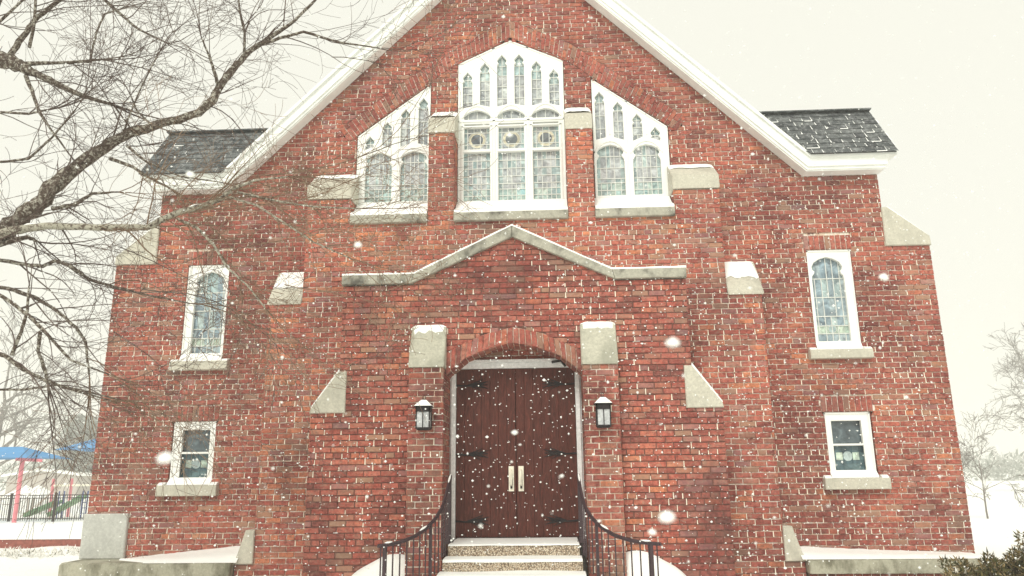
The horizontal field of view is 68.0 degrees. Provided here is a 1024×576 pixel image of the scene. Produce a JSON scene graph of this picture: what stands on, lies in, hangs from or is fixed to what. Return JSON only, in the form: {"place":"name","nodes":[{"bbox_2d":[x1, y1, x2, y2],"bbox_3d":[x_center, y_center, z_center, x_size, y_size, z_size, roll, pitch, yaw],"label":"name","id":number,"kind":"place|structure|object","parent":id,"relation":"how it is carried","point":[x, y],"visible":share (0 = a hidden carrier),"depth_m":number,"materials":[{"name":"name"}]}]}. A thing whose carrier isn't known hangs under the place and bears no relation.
{"place":"outdoors","nodes":[
{"label":"outdoors","id":0,"kind":"place"},
{"bbox_2d":[0,473,1023,575],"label":"ground","id":1,"kind":"structure","parent":0,"point":[1005,515],"depth_m":25.74,"materials":[{"name":"white snow"}]},
{"bbox_2d":[0,485,48,512],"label":"picnic table","id":2,"kind":"object","parent":1,"relation":"on","point":[25,489],"visible":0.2,"depth_m":42.48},
{"bbox_2d":[0,447,68,522],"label":"shade canopy","id":3,"kind":"object","parent":1,"relation":"on","point":[16,453],"visible":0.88,"depth_m":33.59,"materials":[{"name":"blue fabric"}]},
{"bbox_2d":[0,544,79,558],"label":"hedge","id":4,"kind":"object","parent":1,"relation":"on","point":[13,552],"visible":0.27,"depth_m":15.78,"materials":[{"name":"white plant"}]},
{"bbox_2d":[0,536,80,548],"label":"brick wall","id":5,"kind":"structure","parent":1,"relation":"on","point":[12,542],"depth_m":17.69,"materials":[{"name":"red brick"}]},
{"bbox_2d":[28,485,57,513],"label":"picnic table","id":6,"kind":"object","parent":1,"relation":"on","point":[38,489],"visible":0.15,"depth_m":42.68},
{"bbox_2d":[23,491,64,517],"bbox_3d":[-22.993,10.685,37.273,1.705,1.350,0.540,-1,-14,3],"label":"slide","id":7,"kind":"object","parent":1,"relation":"on","point":[47,507],"visible":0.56,"depth_m":37.05,"materials":[{"name":"green plastic"}]},
{"bbox_2d":[0,493,88,521],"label":"metal fence","id":8,"kind":"object","parent":1,"relation":"on","point":[10,508],"visible":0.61,"depth_m":34.76,"materials":[{"name":"black metal"}]},
{"bbox_2d":[1,469,91,495],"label":"house","id":9,"kind":"structure","parent":1,"relation":"on","point":[42,477],"depth_m":88.15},
{"bbox_2d":[0,302,102,485],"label":"bare tree","id":10,"kind":"object","parent":1,"relation":"on","point":[25,422],"visible":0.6,"depth_m":58.93,"materials":[{"name":"plant"}]},
{"bbox_2d":[47,491,88,517],"bbox_3d":[-21.800,10.664,37.214,1.715,1.350,0.540,-1,-14,3],"label":"slide","id":11,"kind":"object","parent":1,"relation":"on","point":[70,505],"visible":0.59,"depth_m":37.02,"materials":[{"name":"green plastic"}]},
{"bbox_2d":[48,478,90,516],"bbox_3d":[-22.035,10.755,38.751,3.245,2.000,0.140,-1,-14,3],"label":"swing frame","id":12,"kind":"object","parent":1,"relation":"on","point":[54,485],"visible":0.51,"depth_m":38.87,"materials":[{"name":"red paint"}]},
{"bbox_2d":[50,414,97,481],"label":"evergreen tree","id":13,"kind":"object","parent":1,"relation":"on","point":[86,437],"visible":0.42,"depth_m":91.46,"materials":[{"name":"grey plant"}]},
{"bbox_2d":[56,439,95,451],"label":"shade canopy","id":14,"kind":"object","parent":1,"relation":"on","point":[89,445],"visible":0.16,"depth_m":49.56,"materials":[{"name":"blue fabric"}]},
{"bbox_2d":[0,0,536,555],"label":"bare tree","id":15,"kind":"object","parent":1,"relation":"on","point":[24,212],"visible":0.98,"depth_m":6.60,"materials":[{"name":"brown plant"}]},
{"bbox_2d":[352,554,404,575],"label":"snow mound","id":16,"kind":"object","parent":1,"relation":"on","point":[373,569],"visible":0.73,"depth_m":8.90,"materials":[{"name":"white snow"}]},
{"bbox_2d":[377,474,452,575],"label":"handrail","id":17,"kind":"object","parent":1,"relation":"on","point":[447,501],"visible":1,"depth_m":8.00,"materials":[{"name":"metal"}]},
{"bbox_2d":[437,537,585,575],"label":"entrance steps","id":18,"kind":"structure","parent":1,"relation":"on","point":[541,558],"depth_m":8.40,"materials":[{"name":"beige concrete"}]},
{"bbox_2d":[0,449,1023,491],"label":"distant shrubs","id":19,"kind":"object","parent":1,"relation":"on","point":[1014,464],"visible":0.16,"depth_m":121.38,"materials":[{"name":"grey plant"}]},
{"bbox_2d":[577,473,661,575],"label":"handrail","id":20,"kind":"object","parent":1,"relation":"on","point":[582,506],"visible":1,"depth_m":7.86,"materials":[{"name":"metal"}]},
{"bbox_2d":[626,551,685,575],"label":"snow mound","id":21,"kind":"object","parent":1,"relation":"on","point":[666,568],"visible":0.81,"depth_m":8.75,"materials":[{"name":"white snow"}]},
{"bbox_2d":[937,529,1023,575],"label":"juniper bush","id":22,"kind":"object","parent":1,"relation":"on","point":[1009,566],"visible":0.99,"depth_m":7.86,"materials":[{"name":"green plant"}]},
{"bbox_2d":[958,397,1023,518],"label":"bare tree","id":23,"kind":"object","parent":1,"relation":"on","point":[967,451],"visible":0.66,"depth_m":28.43,"materials":[{"name":"grey plant"}]},
{"bbox_2d":[984,322,1023,433],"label":"bare tree","id":24,"kind":"object","parent":1,"relation":"on","point":[1011,343],"visible":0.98,"depth_m":60.47,"materials":[{"name":"grey plant"}]},
{"bbox_2d":[1011,377,1023,427],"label":"bare tree","id":25,"kind":"object","parent":1,"relation":"on","point":[1020,408],"visible":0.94,"depth_m":45.42,"materials":[{"name":"grey plant"}]},
{"bbox_2d":[0,0,1023,575],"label":"falling snow","id":26,"kind":"structure","parent":0,"point":[664,516],"depth_m":5.18,"materials":[{"name":"white snow"}]},
{"bbox_2d":[0,0,1023,484],"label":"sky","id":27,"kind":"structure","parent":0,"point":[833,45],"materials":[{"name":"white"}]},
{"bbox_2d":[58,0,989,575],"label":"church","id":28,"kind":"structure","parent":0,"point":[626,92],"depth_m":10.51,"materials":[{"name":"brick"}]},
{"bbox_2d":[167,421,217,484],"bbox_3d":[-4.504,2.332,10.722,0.616,0.872,0.161,-1,-14,3],"label":"window","id":29,"kind":"structure","parent":28,"relation":"in","point":[196,446],"depth_m":10.76,"materials":[{"name":"white paint"}]},
{"bbox_2d":[179,265,229,360],"bbox_3d":[-4.525,0.371,11.215,0.622,1.459,0.126,-1,-14,3],"label":"window","id":30,"kind":"structure","parent":28,"relation":"in","point":[194,326],"depth_m":11.24,"materials":[{"name":"white paint"}]},
{"bbox_2d":[357,86,430,204],"bbox_3d":[-1.817,-2.186,11.714,1.128,2.020,0.078,-1,-14,3],"label":"window","id":31,"kind":"structure","parent":28,"relation":"in","point":[423,159],"depth_m":11.68,"materials":[{"name":"white paint"}]},
{"bbox_2d":[414,396,433,430],"bbox_3d":[-1.058,1.499,9.112,0.216,0.413,0.224,-1,-14,3],"label":"wall lantern","id":32,"kind":"object","parent":28,"relation":"attached to","point":[423,424],"depth_m":9.03,"materials":[{"name":"black metal"}]},
{"bbox_2d":[456,369,516,536],"bbox_3d":[-0.336,2.085,9.701,0.768,2.105,0.115,-1,-14,3],"label":"door","id":33,"kind":"structure","parent":28,"relation":"in","point":[482,414],"depth_m":9.70,"materials":[{"name":"brown wood"}]},
{"bbox_2d":[458,41,566,201],"bbox_3d":[-0.013,-2.579,11.713,1.640,2.745,0.079,-1,-14,3],"label":"window","id":34,"kind":"structure","parent":28,"relation":"in","point":[548,181],"depth_m":11.69,"materials":[{"name":"white paint"}]},
{"bbox_2d":[515,368,578,536],"bbox_3d":[0.439,2.067,9.664,0.768,2.105,0.115,-1,-14,3],"label":"door","id":35,"kind":"structure","parent":28,"relation":"in","point":[564,522],"depth_m":9.67,"materials":[{"name":"brown wood"}]},
{"bbox_2d":[594,393,612,427],"bbox_3d":[1.082,1.450,9.010,0.216,0.413,0.224,-1,-14,3],"label":"wall lantern","id":36,"kind":"object","parent":28,"relation":"attached to","point":[603,411],"depth_m":8.92,"materials":[{"name":"black metal"}]},
{"bbox_2d":[591,80,669,197],"bbox_3d":[1.799,-2.269,11.541,1.128,2.020,0.078,-1,-14,3],"label":"window","id":37,"kind":"structure","parent":28,"relation":"in","point":[610,166],"depth_m":11.50,"materials":[{"name":"white paint"}]},
{"bbox_2d":[806,249,862,348],"bbox_3d":[4.562,0.163,10.780,0.622,1.459,0.126,-1,-14,3],"label":"window","id":38,"kind":"structure","parent":28,"relation":"in","point":[827,269],"depth_m":10.82,"materials":[{"name":"white glass"}]},
{"bbox_2d":[822,412,878,477],"bbox_3d":[4.583,2.123,10.287,0.616,0.872,0.161,-1,-14,3],"label":"window","id":39,"kind":"structure","parent":28,"relation":"in","point":[845,447],"depth_m":10.33,"materials":[{"name":"white paint"}]}
]}

